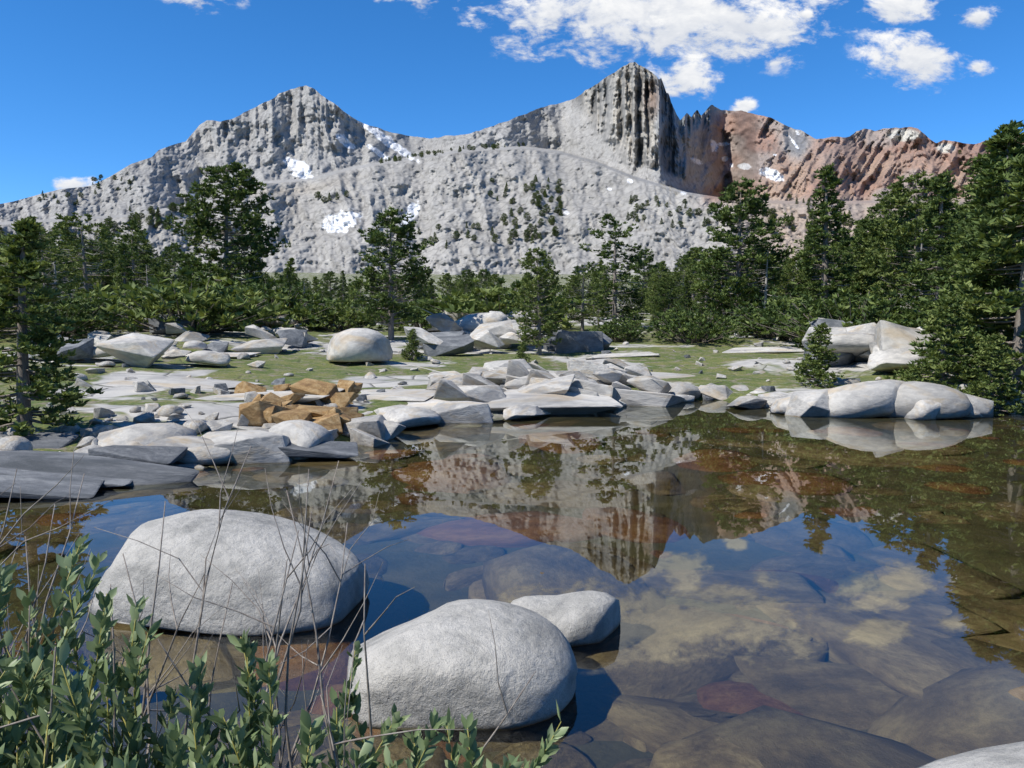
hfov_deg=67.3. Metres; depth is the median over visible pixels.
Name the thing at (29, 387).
fir tree
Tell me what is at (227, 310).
shrub
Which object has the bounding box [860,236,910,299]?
pine tree
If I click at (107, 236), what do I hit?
fir tree
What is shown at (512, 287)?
pine tree
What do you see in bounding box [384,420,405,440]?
rock
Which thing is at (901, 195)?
pine tree
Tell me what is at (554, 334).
rock
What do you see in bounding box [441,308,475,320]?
rock
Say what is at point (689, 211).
slope tree
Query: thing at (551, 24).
cloud
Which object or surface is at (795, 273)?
pine tree
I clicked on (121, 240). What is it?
scrag tree
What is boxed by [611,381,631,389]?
rock
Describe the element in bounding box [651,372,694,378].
rock slab
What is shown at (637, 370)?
rock
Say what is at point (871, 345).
rock
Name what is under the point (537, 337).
pine tree
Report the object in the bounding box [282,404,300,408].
rock
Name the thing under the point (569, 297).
pine tree
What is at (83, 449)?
rock
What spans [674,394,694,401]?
rock
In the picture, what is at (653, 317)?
fir tree
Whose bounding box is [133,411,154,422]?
rock
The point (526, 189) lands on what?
slope tree
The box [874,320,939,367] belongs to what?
rock
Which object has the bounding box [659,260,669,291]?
fir tree
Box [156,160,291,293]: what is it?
pine tree
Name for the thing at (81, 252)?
fir tree
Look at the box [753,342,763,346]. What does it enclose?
rock
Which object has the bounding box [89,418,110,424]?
rock
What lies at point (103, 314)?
shrub
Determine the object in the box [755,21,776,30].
cloud
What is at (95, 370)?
rock
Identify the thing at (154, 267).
snag tree
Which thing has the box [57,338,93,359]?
rock
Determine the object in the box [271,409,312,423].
rock
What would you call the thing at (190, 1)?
cloud
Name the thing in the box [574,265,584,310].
fir tree
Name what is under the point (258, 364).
rock
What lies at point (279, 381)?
rock
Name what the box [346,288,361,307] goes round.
pine tree
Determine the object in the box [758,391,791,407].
rock
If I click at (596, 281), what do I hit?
fir tree
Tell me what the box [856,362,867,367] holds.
rock
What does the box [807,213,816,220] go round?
slope tree
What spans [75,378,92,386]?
rock
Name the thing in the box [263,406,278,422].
rock
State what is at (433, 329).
rock
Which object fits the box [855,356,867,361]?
rock
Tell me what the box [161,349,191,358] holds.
rock
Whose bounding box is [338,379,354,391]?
rock
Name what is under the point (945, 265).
fir tree
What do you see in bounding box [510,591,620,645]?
boulder
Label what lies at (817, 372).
young tree
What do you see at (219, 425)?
rock
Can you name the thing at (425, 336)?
rock
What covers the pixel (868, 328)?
rock
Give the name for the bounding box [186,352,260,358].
rock slab
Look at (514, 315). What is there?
rock
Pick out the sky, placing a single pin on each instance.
(89, 88)
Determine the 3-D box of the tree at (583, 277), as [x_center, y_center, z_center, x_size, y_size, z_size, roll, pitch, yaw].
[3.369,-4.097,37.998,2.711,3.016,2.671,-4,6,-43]
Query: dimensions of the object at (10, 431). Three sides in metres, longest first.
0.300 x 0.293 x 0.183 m
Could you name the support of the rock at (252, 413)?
on the ground
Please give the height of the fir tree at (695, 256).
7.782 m
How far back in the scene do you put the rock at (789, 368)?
21.35 m
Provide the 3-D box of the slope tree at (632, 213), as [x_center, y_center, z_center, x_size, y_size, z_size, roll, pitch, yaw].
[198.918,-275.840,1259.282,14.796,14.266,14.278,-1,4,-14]
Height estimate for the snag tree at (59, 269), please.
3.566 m
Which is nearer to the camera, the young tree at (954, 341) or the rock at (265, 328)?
the young tree at (954, 341)
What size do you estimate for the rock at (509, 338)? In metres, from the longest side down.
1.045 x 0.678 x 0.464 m
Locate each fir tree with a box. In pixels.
[0,217,104,436]
[0,241,6,274]
[24,215,40,252]
[40,261,60,309]
[52,252,78,297]
[60,227,80,274]
[71,233,87,293]
[81,238,102,300]
[98,229,115,280]
[112,242,136,308]
[125,239,143,297]
[131,254,151,307]
[280,257,297,292]
[283,267,293,294]
[308,276,322,303]
[335,270,348,308]
[396,282,407,310]
[404,271,415,301]
[414,279,427,305]
[425,278,436,301]
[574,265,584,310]
[585,274,604,316]
[594,275,618,316]
[635,282,645,310]
[641,276,656,314]
[648,293,662,328]
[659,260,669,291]
[672,249,703,312]
[676,275,696,317]
[695,273,713,317]
[707,270,733,322]
[751,266,772,318]
[768,270,780,313]
[788,163,861,305]
[798,233,830,295]
[801,233,809,272]
[833,264,846,295]
[848,222,890,302]
[890,169,970,327]
[908,120,1023,370]
[909,153,1023,392]
[918,152,1018,329]
[950,133,1023,288]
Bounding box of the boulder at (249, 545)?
[87,509,369,635]
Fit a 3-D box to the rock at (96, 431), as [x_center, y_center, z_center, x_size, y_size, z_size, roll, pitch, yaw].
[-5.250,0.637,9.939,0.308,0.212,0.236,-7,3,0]
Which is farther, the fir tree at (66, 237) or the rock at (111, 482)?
the fir tree at (66, 237)
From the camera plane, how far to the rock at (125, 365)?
17.96 m
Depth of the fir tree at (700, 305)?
54.21 m
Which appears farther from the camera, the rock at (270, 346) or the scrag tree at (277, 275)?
the scrag tree at (277, 275)
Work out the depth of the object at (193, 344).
23.33 m
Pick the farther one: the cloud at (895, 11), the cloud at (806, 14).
the cloud at (806, 14)
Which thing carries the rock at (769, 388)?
on the ground
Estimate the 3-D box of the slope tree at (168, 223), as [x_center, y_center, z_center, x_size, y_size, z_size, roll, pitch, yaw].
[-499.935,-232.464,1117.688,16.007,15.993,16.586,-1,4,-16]
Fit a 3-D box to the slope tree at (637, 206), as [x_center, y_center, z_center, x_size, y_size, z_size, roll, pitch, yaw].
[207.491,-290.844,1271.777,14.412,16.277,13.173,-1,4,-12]
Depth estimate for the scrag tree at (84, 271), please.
34.60 m
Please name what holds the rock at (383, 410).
on the ground
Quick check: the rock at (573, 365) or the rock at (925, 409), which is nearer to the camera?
the rock at (925, 409)
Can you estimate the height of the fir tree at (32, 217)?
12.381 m
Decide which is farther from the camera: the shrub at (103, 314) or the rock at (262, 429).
the shrub at (103, 314)
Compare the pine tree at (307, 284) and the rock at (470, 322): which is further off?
the pine tree at (307, 284)
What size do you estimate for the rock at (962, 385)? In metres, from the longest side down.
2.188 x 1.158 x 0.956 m
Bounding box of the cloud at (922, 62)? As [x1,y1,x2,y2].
[855,29,957,84]
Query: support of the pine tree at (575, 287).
on the ground
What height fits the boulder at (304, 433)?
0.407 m
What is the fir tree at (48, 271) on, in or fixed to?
on the ground
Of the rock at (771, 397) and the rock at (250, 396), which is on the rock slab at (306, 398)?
the rock at (250, 396)
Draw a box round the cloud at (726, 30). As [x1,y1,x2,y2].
[623,0,803,59]
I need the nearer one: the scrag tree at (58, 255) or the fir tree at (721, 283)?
the scrag tree at (58, 255)
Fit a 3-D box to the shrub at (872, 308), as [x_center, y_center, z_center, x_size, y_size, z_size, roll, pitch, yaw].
[12.930,-2.557,28.501,8.111,2.571,7.411,-1,4,-11]
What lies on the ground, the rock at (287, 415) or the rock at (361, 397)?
the rock at (361, 397)
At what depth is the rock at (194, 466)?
8.83 m
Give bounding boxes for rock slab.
[34,358,122,362]
[105,376,263,388]
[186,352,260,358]
[195,388,344,402]
[360,389,435,401]
[406,388,622,414]
[585,352,658,358]
[615,388,684,406]
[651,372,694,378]
[722,346,803,352]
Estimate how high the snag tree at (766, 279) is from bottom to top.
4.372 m
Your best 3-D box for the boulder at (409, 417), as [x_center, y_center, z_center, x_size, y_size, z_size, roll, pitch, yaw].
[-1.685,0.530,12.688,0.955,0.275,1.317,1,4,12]
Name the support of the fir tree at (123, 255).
on the ground
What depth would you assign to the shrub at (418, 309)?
37.10 m
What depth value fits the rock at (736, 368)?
22.00 m
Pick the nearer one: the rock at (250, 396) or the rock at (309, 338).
the rock at (250, 396)
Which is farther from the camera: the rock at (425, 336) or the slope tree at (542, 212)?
the slope tree at (542, 212)
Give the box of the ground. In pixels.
[0,269,1023,451]
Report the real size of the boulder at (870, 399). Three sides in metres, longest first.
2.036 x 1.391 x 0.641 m
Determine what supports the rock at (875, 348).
on the ground
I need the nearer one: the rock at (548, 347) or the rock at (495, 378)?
the rock at (495, 378)
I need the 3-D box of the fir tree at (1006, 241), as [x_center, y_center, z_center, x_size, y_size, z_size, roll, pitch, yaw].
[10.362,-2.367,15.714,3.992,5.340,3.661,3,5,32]
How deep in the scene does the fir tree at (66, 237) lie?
71.55 m
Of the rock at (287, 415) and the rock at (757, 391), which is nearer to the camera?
the rock at (287, 415)
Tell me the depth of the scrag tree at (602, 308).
40.50 m
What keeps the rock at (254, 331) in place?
on the ground
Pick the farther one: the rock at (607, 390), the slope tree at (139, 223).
the slope tree at (139, 223)
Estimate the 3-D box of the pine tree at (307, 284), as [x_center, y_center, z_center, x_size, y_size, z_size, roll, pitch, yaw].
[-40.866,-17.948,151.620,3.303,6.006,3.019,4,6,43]
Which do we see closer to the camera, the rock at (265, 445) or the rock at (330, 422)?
the rock at (265, 445)
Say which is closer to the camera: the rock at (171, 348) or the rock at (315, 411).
the rock at (315, 411)
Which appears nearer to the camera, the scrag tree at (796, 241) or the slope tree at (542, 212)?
the scrag tree at (796, 241)
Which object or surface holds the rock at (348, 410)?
on the rock
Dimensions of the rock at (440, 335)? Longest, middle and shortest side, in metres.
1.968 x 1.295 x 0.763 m
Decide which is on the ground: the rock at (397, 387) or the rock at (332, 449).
the rock at (397, 387)
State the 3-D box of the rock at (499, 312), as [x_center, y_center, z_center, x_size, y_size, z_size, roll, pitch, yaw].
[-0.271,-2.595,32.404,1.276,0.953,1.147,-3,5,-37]
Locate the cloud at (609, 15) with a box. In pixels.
[468,0,827,72]
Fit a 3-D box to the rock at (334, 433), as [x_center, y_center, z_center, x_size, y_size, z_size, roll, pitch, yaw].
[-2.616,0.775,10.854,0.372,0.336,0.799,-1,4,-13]
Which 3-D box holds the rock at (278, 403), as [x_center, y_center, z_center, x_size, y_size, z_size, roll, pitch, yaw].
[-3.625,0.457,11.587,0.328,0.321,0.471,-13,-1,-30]
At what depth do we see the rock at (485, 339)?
26.87 m
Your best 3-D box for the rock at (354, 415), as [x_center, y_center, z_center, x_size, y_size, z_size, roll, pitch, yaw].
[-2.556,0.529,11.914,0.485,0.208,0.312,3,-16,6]
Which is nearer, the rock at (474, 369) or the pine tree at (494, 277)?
the rock at (474, 369)
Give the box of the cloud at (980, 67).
[969,61,987,72]
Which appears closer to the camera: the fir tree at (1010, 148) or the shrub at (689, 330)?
the fir tree at (1010, 148)
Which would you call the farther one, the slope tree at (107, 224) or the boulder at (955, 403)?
the slope tree at (107, 224)
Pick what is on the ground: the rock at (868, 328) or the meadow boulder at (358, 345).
the meadow boulder at (358, 345)
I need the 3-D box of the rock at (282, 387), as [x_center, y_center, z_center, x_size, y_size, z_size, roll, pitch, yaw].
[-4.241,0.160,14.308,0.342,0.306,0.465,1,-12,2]
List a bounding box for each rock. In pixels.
[0,431,78,448]
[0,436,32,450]
[0,450,132,488]
[0,451,198,486]
[0,475,103,499]
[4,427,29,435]
[29,352,42,361]
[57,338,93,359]
[59,407,76,414]
[59,423,79,432]
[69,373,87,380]
[74,445,101,452]
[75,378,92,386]
[76,436,94,447]
[79,428,94,436]
[85,368,104,372]
[87,334,114,343]
[88,445,187,464]
[89,330,110,334]
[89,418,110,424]
[90,425,118,437]
[91,437,97,444]
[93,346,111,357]
[93,408,114,418]
[94,333,174,367]
[97,423,196,446]
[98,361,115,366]
[116,416,128,420]
[118,441,143,445]
[121,363,128,367]
[124,377,137,379]
[129,406,140,412]
[133,380,154,391]
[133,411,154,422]
[137,381,154,391]
[145,403,160,411]
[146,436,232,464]
[148,314,196,334]
[156,404,183,416]
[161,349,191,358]
[163,346,183,356]
[166,323,199,333]
[167,413,184,419]
[168,388,184,394]
[173,393,187,398]
[174,464,204,468]
[175,331,209,341]
[175,445,234,464]
[179,404,191,408]
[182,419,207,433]
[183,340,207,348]
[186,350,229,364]
[191,386,200,393]
[201,430,292,463]
[203,341,228,352]
[205,412,218,420]
[206,420,232,430]
[213,387,227,394]
[214,383,227,390]
[231,338,286,353]
[234,381,266,393]
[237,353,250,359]
[237,414,248,425]
[239,401,293,425]
[244,391,257,401]
[245,325,276,338]
[247,360,265,367]
[249,427,268,430]
[252,394,263,401]
[260,327,282,333]
[260,392,292,404]
[261,326,271,330]
[261,423,275,428]
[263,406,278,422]
[265,316,297,327]
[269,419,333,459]
[271,378,284,384]
[271,401,281,405]
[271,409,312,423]
[273,384,290,390]
[275,328,295,337]
[277,329,306,346]
[278,441,358,458]
[281,393,305,403]
[282,400,292,405]
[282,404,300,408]
[289,378,338,403]
[294,323,307,330]
[296,405,352,429]
[303,400,352,403]
[304,332,317,342]
[312,413,349,434]
[315,399,324,405]
[322,408,340,416]
[323,403,337,407]
[328,392,358,407]
[328,429,338,439]
[337,383,362,393]
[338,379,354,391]
[338,407,357,415]
[343,414,385,440]
[350,412,364,417]
[350,428,389,446]
[356,394,366,401]
[363,371,376,378]
[374,405,411,414]
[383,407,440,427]
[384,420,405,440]
[391,385,403,388]
[398,381,406,384]
[404,327,442,345]
[405,363,460,377]
[417,331,463,348]
[417,355,427,360]
[423,309,461,331]
[423,334,473,356]
[425,371,481,389]
[426,316,437,330]
[427,375,444,387]
[430,359,439,363]
[431,401,492,423]
[433,379,472,400]
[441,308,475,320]
[442,373,458,377]
[455,313,507,331]
[457,385,505,401]
[462,373,505,390]
[469,367,488,375]
[470,320,516,347]
[471,329,504,349]
[478,369,527,388]
[482,369,506,383]
[483,359,532,370]
[489,311,510,319]
[493,367,529,385]
[499,332,524,343]
[503,404,550,419]
[504,310,534,322]
[505,360,528,382]
[512,323,537,339]
[516,374,574,394]
[525,369,555,385]
[528,363,548,371]
[529,377,550,383]
[543,337,554,350]
[549,371,596,382]
[550,330,564,336]
[554,331,603,352]
[555,371,588,380]
[567,360,608,375]
[567,386,597,395]
[571,380,620,400]
[581,365,622,382]
[585,375,610,385]
[601,350,609,353]
[603,333,612,348]
[603,359,628,368]
[605,363,627,384]
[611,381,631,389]
[616,370,634,384]
[624,366,651,375]
[625,374,671,393]
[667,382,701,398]
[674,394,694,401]
[698,385,732,399]
[702,394,713,400]
[716,373,725,378]
[724,395,766,408]
[728,365,742,370]
[731,385,748,390]
[750,389,765,393]
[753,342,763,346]
[753,370,764,373]
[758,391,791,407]
[761,386,775,391]
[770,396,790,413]
[785,389,829,416]
[786,366,794,370]
[802,327,845,344]
[803,342,855,366]
[809,319,852,326]
[814,379,832,387]
[817,332,874,356]
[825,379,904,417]
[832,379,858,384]
[846,323,875,333]
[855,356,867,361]
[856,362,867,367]
[859,350,870,359]
[867,347,925,372]
[869,342,876,353]
[872,345,879,352]
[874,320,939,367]
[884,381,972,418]
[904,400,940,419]
[934,370,1023,410]
[964,393,993,417]
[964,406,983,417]
[1008,685,1023,700]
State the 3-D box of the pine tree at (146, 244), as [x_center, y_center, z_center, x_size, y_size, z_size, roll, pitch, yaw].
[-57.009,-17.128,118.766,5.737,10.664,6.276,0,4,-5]
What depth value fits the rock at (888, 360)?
19.52 m
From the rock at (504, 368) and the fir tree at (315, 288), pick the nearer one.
the rock at (504, 368)
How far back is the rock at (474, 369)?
16.94 m
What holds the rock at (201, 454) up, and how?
on the rock slab
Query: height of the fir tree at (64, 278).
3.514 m
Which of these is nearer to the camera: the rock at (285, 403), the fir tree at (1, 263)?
the rock at (285, 403)
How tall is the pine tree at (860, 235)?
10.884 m
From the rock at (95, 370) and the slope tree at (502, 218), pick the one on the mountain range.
the slope tree at (502, 218)
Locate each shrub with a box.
[0,283,123,336]
[53,265,312,333]
[57,300,147,326]
[213,273,345,327]
[288,297,384,330]
[363,293,457,331]
[410,276,592,328]
[496,303,558,325]
[587,313,649,341]
[642,304,749,342]
[711,288,844,339]
[749,283,932,347]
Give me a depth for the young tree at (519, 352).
20.92 m
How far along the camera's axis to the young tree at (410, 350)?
23.67 m
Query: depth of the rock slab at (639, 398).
15.88 m
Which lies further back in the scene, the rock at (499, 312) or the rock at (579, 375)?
the rock at (499, 312)
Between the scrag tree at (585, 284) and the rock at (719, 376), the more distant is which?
the scrag tree at (585, 284)
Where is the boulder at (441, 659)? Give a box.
[347,599,577,728]
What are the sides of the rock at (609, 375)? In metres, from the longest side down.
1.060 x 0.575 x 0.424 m
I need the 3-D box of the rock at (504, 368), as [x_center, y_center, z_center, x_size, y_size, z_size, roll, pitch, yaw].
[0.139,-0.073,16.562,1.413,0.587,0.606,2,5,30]
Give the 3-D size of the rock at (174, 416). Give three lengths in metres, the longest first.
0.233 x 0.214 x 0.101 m
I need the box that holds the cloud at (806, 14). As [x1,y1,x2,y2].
[799,8,813,20]
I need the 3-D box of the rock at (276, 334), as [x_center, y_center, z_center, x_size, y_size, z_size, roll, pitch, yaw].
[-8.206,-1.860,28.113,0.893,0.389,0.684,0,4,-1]
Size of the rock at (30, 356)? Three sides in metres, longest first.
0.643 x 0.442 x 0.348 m
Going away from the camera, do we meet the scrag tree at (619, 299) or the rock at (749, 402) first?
the rock at (749, 402)
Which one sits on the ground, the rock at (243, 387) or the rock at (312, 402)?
the rock at (312, 402)
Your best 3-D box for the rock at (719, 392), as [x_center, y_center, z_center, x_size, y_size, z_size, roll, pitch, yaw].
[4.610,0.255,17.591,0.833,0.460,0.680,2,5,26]
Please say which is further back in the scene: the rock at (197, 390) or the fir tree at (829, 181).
the fir tree at (829, 181)
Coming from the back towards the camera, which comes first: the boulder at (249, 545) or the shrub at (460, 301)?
the shrub at (460, 301)
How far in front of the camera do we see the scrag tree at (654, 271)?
52.48 m
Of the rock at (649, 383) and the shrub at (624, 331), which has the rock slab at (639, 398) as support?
the rock at (649, 383)
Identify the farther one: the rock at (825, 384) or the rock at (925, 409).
the rock at (825, 384)
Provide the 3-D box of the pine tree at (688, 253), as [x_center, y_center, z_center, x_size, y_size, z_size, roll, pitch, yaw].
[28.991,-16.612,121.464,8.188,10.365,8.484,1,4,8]
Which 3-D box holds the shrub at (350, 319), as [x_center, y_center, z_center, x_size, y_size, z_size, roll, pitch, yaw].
[-8.438,-3.417,37.416,4.578,1.660,5.066,1,4,8]
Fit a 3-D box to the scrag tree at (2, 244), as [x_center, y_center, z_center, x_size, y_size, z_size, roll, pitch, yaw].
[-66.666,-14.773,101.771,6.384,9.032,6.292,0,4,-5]
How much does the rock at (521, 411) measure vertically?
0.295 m
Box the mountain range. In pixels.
[0,62,1022,274]
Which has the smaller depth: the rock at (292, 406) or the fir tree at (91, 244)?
the rock at (292, 406)
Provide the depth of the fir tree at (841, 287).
44.78 m
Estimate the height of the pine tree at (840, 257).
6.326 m
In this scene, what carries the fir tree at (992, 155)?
on the ground
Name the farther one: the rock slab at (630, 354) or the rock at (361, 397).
the rock slab at (630, 354)
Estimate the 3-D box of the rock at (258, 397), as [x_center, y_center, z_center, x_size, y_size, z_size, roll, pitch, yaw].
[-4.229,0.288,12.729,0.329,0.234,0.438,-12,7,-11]
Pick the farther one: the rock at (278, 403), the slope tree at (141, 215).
the slope tree at (141, 215)
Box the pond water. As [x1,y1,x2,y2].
[0,399,1023,767]
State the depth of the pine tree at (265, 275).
57.46 m
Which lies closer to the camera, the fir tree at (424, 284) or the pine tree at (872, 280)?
the pine tree at (872, 280)
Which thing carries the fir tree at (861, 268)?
on the ground
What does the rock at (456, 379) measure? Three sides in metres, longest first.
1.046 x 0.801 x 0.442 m
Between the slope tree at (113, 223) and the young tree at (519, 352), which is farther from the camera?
the slope tree at (113, 223)
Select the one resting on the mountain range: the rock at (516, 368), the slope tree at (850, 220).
the slope tree at (850, 220)
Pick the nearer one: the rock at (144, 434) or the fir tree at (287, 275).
the rock at (144, 434)
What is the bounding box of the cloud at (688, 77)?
[649,51,720,95]
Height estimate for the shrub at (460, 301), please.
2.830 m
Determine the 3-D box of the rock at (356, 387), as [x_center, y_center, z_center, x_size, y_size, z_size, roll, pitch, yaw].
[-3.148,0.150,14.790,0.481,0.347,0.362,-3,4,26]
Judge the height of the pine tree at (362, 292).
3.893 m
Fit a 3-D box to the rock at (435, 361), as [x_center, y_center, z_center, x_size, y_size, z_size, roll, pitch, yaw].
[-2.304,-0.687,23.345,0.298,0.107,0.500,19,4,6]
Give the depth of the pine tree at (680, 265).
138.71 m
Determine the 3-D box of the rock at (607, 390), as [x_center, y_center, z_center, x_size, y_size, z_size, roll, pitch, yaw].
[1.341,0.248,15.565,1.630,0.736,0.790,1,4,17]
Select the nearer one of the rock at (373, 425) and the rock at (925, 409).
the rock at (373, 425)
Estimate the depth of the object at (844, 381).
18.15 m
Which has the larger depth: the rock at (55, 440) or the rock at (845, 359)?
the rock at (845, 359)
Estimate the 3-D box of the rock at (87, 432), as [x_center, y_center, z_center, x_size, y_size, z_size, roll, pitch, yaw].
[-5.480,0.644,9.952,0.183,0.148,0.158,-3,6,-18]
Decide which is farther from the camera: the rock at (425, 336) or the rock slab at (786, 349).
the rock slab at (786, 349)
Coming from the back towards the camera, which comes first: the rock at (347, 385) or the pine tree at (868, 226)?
the pine tree at (868, 226)
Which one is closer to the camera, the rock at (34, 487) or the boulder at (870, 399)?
the rock at (34, 487)
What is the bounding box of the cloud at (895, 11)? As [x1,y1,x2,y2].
[869,0,935,23]
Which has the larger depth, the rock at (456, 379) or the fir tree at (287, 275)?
the fir tree at (287, 275)
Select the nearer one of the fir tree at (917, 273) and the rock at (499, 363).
the rock at (499, 363)
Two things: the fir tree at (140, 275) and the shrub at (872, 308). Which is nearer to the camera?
the shrub at (872, 308)
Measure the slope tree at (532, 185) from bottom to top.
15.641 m
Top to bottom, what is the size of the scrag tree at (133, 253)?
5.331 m
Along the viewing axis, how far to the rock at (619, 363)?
18.74 m
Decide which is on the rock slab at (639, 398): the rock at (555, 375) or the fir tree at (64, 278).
the rock at (555, 375)
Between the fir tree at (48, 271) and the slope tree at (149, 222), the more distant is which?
the slope tree at (149, 222)
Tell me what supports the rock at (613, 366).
on the ground
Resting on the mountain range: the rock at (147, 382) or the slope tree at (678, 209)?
the slope tree at (678, 209)
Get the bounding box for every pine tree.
[73,244,123,299]
[135,241,158,284]
[153,242,192,284]
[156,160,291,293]
[258,273,280,293]
[279,272,302,300]
[299,277,311,305]
[318,271,345,307]
[318,287,333,308]
[346,285,363,304]
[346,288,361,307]
[347,205,435,339]
[367,280,383,303]
[436,273,459,301]
[452,269,477,298]
[459,279,476,294]
[468,269,491,299]
[480,273,505,294]
[510,281,518,291]
[511,247,568,354]
[561,275,581,304]
[561,290,579,314]
[619,290,647,323]
[627,247,661,300]
[641,262,672,280]
[644,272,673,313]
[647,277,687,324]
[672,246,708,299]
[673,254,690,285]
[689,176,795,319]
[698,252,735,313]
[727,256,772,319]
[767,266,799,302]
[774,255,816,302]
[780,258,801,293]
[816,245,862,291]
[828,217,886,273]
[837,202,933,302]
[860,170,968,323]
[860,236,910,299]
[915,205,966,305]
[934,167,1023,337]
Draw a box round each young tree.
[400,328,424,360]
[515,341,530,362]
[793,322,845,387]
[881,295,985,397]
[957,333,1023,415]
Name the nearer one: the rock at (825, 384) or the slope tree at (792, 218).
the rock at (825, 384)
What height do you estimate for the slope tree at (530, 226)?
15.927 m
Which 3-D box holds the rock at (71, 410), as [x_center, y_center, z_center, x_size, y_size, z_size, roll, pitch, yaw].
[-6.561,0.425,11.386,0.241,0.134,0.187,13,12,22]
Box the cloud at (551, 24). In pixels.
[505,0,589,42]
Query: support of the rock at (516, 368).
on the ground
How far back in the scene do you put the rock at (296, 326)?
35.77 m
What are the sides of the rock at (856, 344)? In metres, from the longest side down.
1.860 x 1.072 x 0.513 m
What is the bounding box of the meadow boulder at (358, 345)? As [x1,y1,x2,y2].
[326,328,392,361]
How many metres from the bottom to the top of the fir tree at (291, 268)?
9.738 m
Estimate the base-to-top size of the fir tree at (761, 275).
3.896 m
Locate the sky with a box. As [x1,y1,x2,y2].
[0,0,1023,203]
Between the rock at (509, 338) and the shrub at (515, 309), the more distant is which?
the shrub at (515, 309)
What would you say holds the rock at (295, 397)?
on the rock slab at (306, 398)
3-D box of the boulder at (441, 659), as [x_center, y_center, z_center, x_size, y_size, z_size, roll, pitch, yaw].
[-0.215,1.200,3.449,1.031,0.354,0.824,-1,4,-12]
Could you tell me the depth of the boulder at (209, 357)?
18.98 m
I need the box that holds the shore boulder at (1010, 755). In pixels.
[919,741,1023,767]
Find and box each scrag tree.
[0,243,12,266]
[4,227,85,309]
[32,239,92,289]
[45,212,128,301]
[94,219,162,306]
[108,228,154,273]
[271,271,292,289]
[444,280,465,294]
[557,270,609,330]
[573,212,648,324]
[575,272,594,306]
[584,261,620,300]
[586,293,611,324]
[610,289,628,315]
[617,279,633,304]
[643,269,676,306]
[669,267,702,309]
[792,239,822,264]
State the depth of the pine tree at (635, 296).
39.50 m
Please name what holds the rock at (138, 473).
in the pond water
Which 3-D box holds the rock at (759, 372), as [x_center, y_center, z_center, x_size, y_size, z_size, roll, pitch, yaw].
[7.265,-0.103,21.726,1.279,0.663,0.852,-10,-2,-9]
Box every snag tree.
[48,245,77,302]
[135,264,162,286]
[746,248,786,316]
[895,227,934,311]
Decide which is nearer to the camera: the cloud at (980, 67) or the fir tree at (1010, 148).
the fir tree at (1010, 148)
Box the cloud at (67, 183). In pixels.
[54,177,93,189]
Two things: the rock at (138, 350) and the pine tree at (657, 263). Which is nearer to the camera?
the rock at (138, 350)
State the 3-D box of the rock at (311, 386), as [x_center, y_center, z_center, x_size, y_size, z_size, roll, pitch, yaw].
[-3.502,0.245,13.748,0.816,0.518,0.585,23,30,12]
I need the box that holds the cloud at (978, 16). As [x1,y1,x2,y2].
[965,9,990,25]
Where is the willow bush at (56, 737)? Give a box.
[0,402,568,767]
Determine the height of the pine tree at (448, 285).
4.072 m
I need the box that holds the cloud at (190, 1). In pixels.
[165,0,203,6]
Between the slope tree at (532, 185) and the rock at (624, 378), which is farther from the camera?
the slope tree at (532, 185)
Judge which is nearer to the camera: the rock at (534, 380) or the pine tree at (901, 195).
the rock at (534, 380)
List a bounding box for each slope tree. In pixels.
[103,218,110,226]
[108,221,118,231]
[128,213,135,219]
[129,220,141,230]
[138,212,144,218]
[145,215,153,224]
[162,219,171,227]
[166,203,177,210]
[314,191,320,197]
[452,231,460,239]
[491,234,498,242]
[500,213,507,220]
[506,236,513,243]
[508,229,517,238]
[511,217,517,224]
[523,229,530,236]
[524,183,528,191]
[524,212,531,220]
[527,223,534,231]
[529,183,535,190]
[539,210,545,215]
[542,204,550,212]
[547,215,555,222]
[629,211,636,219]
[633,203,640,212]
[675,206,682,212]
[685,208,693,215]
[694,208,701,214]
[768,208,777,215]
[789,216,794,225]
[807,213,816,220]
[846,218,854,227]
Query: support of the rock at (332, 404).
on the ground
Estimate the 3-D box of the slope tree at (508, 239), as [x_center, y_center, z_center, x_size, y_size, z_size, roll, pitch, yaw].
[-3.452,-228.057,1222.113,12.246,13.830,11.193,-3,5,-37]
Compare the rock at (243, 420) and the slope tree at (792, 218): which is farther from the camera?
the slope tree at (792, 218)
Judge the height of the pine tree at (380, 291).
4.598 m
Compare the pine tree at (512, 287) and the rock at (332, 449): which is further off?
the pine tree at (512, 287)
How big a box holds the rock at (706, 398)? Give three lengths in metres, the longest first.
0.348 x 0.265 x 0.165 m
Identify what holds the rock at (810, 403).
on the ground
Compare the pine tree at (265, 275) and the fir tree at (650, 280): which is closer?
the pine tree at (265, 275)
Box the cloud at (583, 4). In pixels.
[510,0,747,40]
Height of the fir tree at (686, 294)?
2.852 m
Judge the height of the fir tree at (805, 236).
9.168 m
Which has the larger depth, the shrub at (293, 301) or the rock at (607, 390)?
the shrub at (293, 301)
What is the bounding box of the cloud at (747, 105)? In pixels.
[732,98,756,112]

